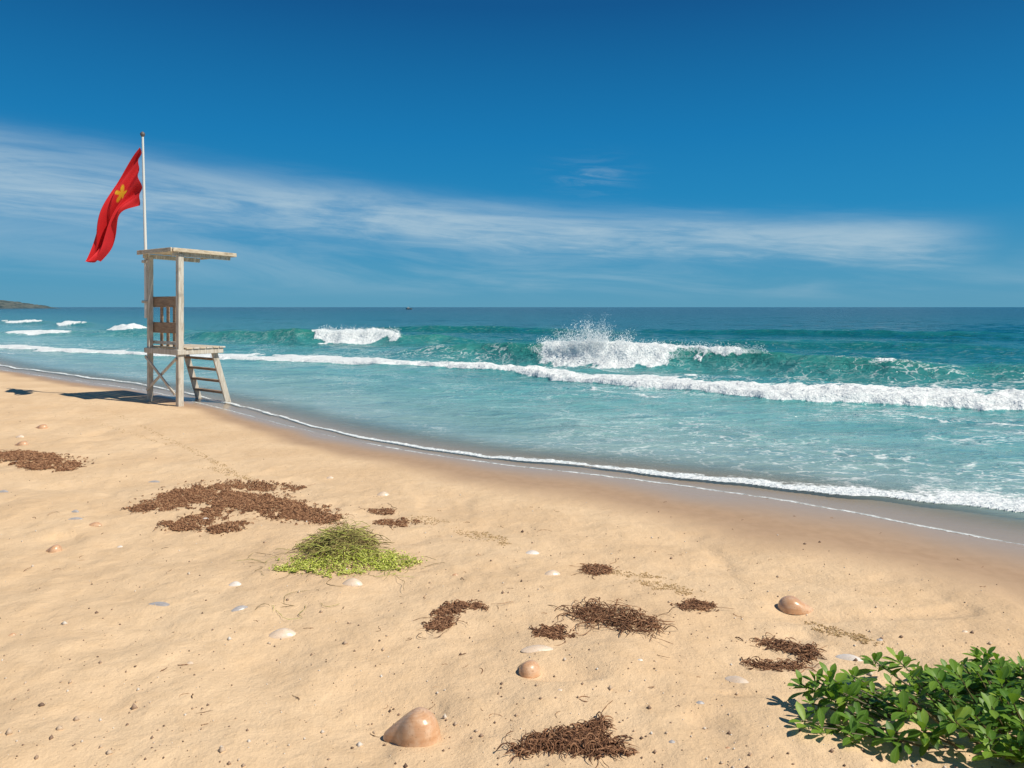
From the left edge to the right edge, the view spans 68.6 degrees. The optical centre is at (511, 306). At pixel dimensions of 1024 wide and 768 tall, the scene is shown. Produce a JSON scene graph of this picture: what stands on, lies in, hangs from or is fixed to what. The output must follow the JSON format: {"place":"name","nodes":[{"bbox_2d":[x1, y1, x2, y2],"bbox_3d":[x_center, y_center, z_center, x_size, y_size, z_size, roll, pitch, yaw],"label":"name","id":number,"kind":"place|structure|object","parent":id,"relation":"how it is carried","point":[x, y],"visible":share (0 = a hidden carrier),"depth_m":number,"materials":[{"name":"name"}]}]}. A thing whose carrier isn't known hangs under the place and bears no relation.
{"place":"outdoors","nodes":[
{"label":"outdoors","id":0,"kind":"place"},
{"bbox_2d":[0,300,53,308],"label":"headland hill","id":1,"kind":"structure","parent":0,"point":[4,304],"depth_m":929.91,"materials":[{"name":"grey stone"}]},
{"bbox_2d":[0,360,1023,767],"bbox_3d":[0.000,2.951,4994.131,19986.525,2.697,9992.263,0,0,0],"label":"sand beach","id":2,"kind":"structure","parent":0,"point":[728,542],"depth_m":4.41,"materials":[{"name":"beige sand"}]},
{"bbox_2d":[15,441,28,445],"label":"seashell","id":3,"kind":"object","parent":2,"relation":"on","point":[21,443],"visible":1,"depth_m":9.39,"materials":[{"name":"beige"}]},
{"bbox_2d":[36,424,47,428],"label":"seashell","id":4,"kind":"object","parent":2,"relation":"on","point":[43,426],"visible":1,"depth_m":10.73,"materials":[{"name":"beige"}]},
{"bbox_2d":[0,449,93,471],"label":"seaweed clump","id":5,"kind":"object","parent":2,"relation":"on","point":[45,460],"visible":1,"depth_m":8.31,"materials":[{"name":"brown plant"}]},
{"bbox_2d":[46,544,61,552],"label":"seashell","id":6,"kind":"object","parent":2,"relation":"on","point":[55,548],"visible":1,"depth_m":5.27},
{"bbox_2d":[89,522,101,526],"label":"seashell","id":7,"kind":"object","parent":2,"relation":"on","point":[95,524],"visible":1,"depth_m":5.88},
{"bbox_2d":[149,602,169,605],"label":"seashell","id":8,"kind":"object","parent":2,"relation":"on","point":[161,604],"visible":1,"depth_m":4.24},
{"bbox_2d":[137,247,236,406],"bbox_3d":[-6.137,0.512,14.178,1.339,3.145,1.283,0,0,39],"label":"lifeguard chair","id":9,"kind":"object","parent":2,"relation":"on","point":[179,349],"visible":0.94,"depth_m":13.96,"materials":[{"name":"paint"}]},
{"bbox_2d":[85,131,150,317],"bbox_3d":[-7.402,-1.557,14.153,1.167,3.531,0.490,0,0,0],"label":"red flag","id":10,"kind":"object","parent":9,"relation":"attached to","point":[124,194],"visible":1,"depth_m":14.18,"materials":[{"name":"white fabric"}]},
{"bbox_2d":[229,581,240,585],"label":"seashell","id":11,"kind":"object","parent":2,"relation":"on","point":[235,583],"visible":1,"depth_m":4.59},
{"bbox_2d":[121,479,353,535],"bbox_3d":[-2.505,1.718,6.655,1.717,0.113,2.262,0,0,-27],"label":"seaweed clump","id":12,"kind":"object","parent":2,"relation":"on","point":[246,502],"visible":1,"depth_m":6.43,"materials":[{"name":"brown plant"}]},
{"bbox_2d":[231,605,247,611],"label":"seashell","id":13,"kind":"object","parent":2,"relation":"on","point":[238,608],"visible":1,"depth_m":4.14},
{"bbox_2d":[269,628,295,638],"bbox_3d":[-1.190,1.686,3.884,0.145,0.036,0.078,0,0,0],"label":"seashell","id":14,"kind":"object","parent":2,"relation":"on","point":[282,633],"visible":1,"depth_m":3.87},
{"bbox_2d":[237,515,443,618],"bbox_3d":[-1.253,1.605,4.989,1.289,0.254,1.638,0,0,-37],"label":"green seaweed heap","id":15,"kind":"object","parent":2,"relation":"on","point":[334,542],"visible":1,"depth_m":5.03,"materials":[{"name":"green plant"}]},
{"bbox_2d":[342,578,362,586],"bbox_3d":[-0.975,1.675,4.573,0.129,0.038,0.070,0,0,0],"label":"seashell","id":16,"kind":"object","parent":2,"relation":"on","point":[354,582],"visible":1,"depth_m":4.55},
{"bbox_2d":[361,503,396,514],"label":"seaweed clump","id":17,"kind":"object","parent":2,"relation":"on","point":[374,511],"visible":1,"depth_m":6.39,"materials":[{"name":"brown plant"}]},
{"bbox_2d":[377,492,388,495],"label":"seashell","id":18,"kind":"object","parent":2,"relation":"on","point":[383,494],"visible":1,"depth_m":6.96,"materials":[{"name":"white"}]},
{"bbox_2d":[372,517,425,529],"bbox_3d":[-0.921,1.732,6.050,0.359,0.050,0.421,0,0,-37],"label":"seaweed clump","id":19,"kind":"object","parent":2,"relation":"on","point":[391,521],"visible":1,"depth_m":6.04,"materials":[{"name":"brown plant"}]},
{"bbox_2d":[383,707,440,746],"bbox_3d":[-0.400,1.668,2.984,0.237,0.125,0.163,0,0,0],"label":"seashell","id":20,"kind":"object","parent":2,"relation":"on","point":[418,727],"visible":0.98,"depth_m":2.94,"materials":[{"name":"beige"}]},
{"bbox_2d":[413,599,511,638],"bbox_3d":[-0.316,1.687,4.128,0.319,0.034,0.657,0,0,39],"label":"seaweed clump","id":21,"kind":"object","parent":2,"relation":"on","point":[442,621],"visible":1,"depth_m":4.13,"materials":[{"name":"brown plant"}]},
{"bbox_2d":[78,403,884,645],"bbox_3d":[-3.127,1.739,8.476,0.914,0.068,13.793,0,0,-44],"label":"dry debris","id":22,"kind":"object","parent":2,"relation":"on","point":[815,628],"visible":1,"depth_m":4.76,"materials":[{"name":"brown plant"}]},
{"bbox_2d":[24,498,985,736],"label":"dry twigs","id":23,"kind":"object","parent":2,"relation":"on","point":[458,655],"visible":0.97,"depth_m":3.91,"materials":[{"name":"brown plant"}]},
{"bbox_2d":[0,421,1022,767],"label":"pebbles","id":24,"kind":"object","parent":2,"relation":"on","point":[220,749],"visible":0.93,"depth_m":3.22,"materials":[{"name":"stone"}]},
{"bbox_2d":[518,660,540,678],"bbox_3d":[0.080,1.673,3.489,0.106,0.058,0.117,0,0,0],"label":"seashell","id":25,"kind":"object","parent":2,"relation":"on","point":[529,669],"visible":1,"depth_m":3.45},
{"bbox_2d":[526,550,538,553],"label":"seashell","id":26,"kind":"object","parent":2,"relation":"on","point":[532,552],"visible":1,"depth_m":5.21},
{"bbox_2d":[521,645,552,652],"bbox_3d":[0.124,1.675,3.682,0.165,0.020,0.062,0,0,0],"label":"seashell","id":27,"kind":"object","parent":2,"relation":"on","point":[532,648],"visible":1,"depth_m":3.67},
{"bbox_2d":[545,570,559,574],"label":"seashell","id":28,"kind":"object","parent":2,"relation":"on","point":[551,572],"visible":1,"depth_m":4.76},
{"bbox_2d":[528,620,599,645],"bbox_3d":[0.245,1.683,3.921,0.376,0.035,0.276,0,0,-40],"label":"seaweed clump","id":29,"kind":"object","parent":2,"relation":"on","point":[553,632],"visible":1,"depth_m":3.88,"materials":[{"name":"brown plant"}]},
{"bbox_2d":[495,700,639,767],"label":"seaweed clump","id":30,"kind":"object","parent":2,"relation":"on","point":[582,738],"visible":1,"depth_m":2.88,"materials":[{"name":"brown plant"}]},
{"bbox_2d":[570,557,618,578],"bbox_3d":[0.549,1.715,4.950,0.353,0.050,0.487,0,0,0],"label":"seaweed clump","id":31,"kind":"object","parent":2,"relation":"on","point":[598,570],"visible":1,"depth_m":4.89,"materials":[{"name":"brown plant"}]},
{"bbox_2d":[548,597,677,643],"bbox_3d":[0.527,1.663,4.098,0.753,0.081,0.535,0,0,16],"label":"seaweed clump","id":32,"kind":"object","parent":2,"relation":"on","point":[627,621],"visible":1,"depth_m":4.04,"materials":[{"name":"brown plant"}]},
{"bbox_2d":[659,598,732,614],"bbox_3d":[1.005,1.712,4.290,0.480,0.058,0.243,0,0,-24],"label":"seaweed clump","id":33,"kind":"object","parent":2,"relation":"on","point":[705,605],"visible":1,"depth_m":4.29,"materials":[{"name":"brown plant"}]},
{"bbox_2d":[725,676,748,682],"bbox_3d":[1.046,1.725,3.468,0.127,0.019,0.069,0,0,40],"label":"seashell","id":34,"kind":"object","parent":2,"relation":"on","point":[735,679],"visible":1,"depth_m":3.46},
{"bbox_2d":[735,632,827,672],"bbox_3d":[1.374,1.727,3.714,0.535,0.046,0.510,0,0,0],"label":"seaweed clump","id":35,"kind":"object","parent":2,"relation":"on","point":[784,646],"visible":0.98,"depth_m":3.72,"materials":[{"name":"brown plant"}]},
{"bbox_2d":[778,596,812,614],"bbox_3d":[1.654,1.729,4.376,0.202,0.074,0.143,0,0,0],"label":"seashell","id":36,"kind":"object","parent":2,"relation":"on","point":[793,605],"visible":1,"depth_m":4.33,"materials":[{"name":"beige"}]},
{"bbox_2d":[835,654,862,660],"bbox_3d":[1.663,1.725,3.689,0.140,0.024,0.057,0,0,29],"label":"seashell","id":37,"kind":"object","parent":2,"relation":"on","point":[850,657],"visible":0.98,"depth_m":3.68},
{"bbox_2d":[787,646,1023,764],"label":"beach shrub","id":38,"kind":"object","parent":2,"relation":"on","point":[997,699],"visible":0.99,"depth_m":3.02,"materials":[{"name":"green plant"}]},
{"bbox_2d":[0,307,1023,544],"bbox_3d":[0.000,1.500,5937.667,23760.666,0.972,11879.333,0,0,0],"label":"sea water","id":39,"kind":"structure","parent":0,"point":[924,404],"depth_m":18.49,"materials":[{"name":"teal liquid"}]},
{"bbox_2d":[317,319,771,359],"bbox_3d":[-1.417,0.907,29.520,4.014,1.492,25.001,0,0,-39],"label":"wave spray","id":40,"kind":"object","parent":39,"relation":"on","point":[593,341],"visible":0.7,"depth_m":23.55,"materials":[{"name":"white liquid"}]},
{"bbox_2d":[0,0,1023,306],"label":"sky","id":41,"kind":"structure","parent":0,"point":[347,153],"materials":[{"name":"blue"}]}
]}

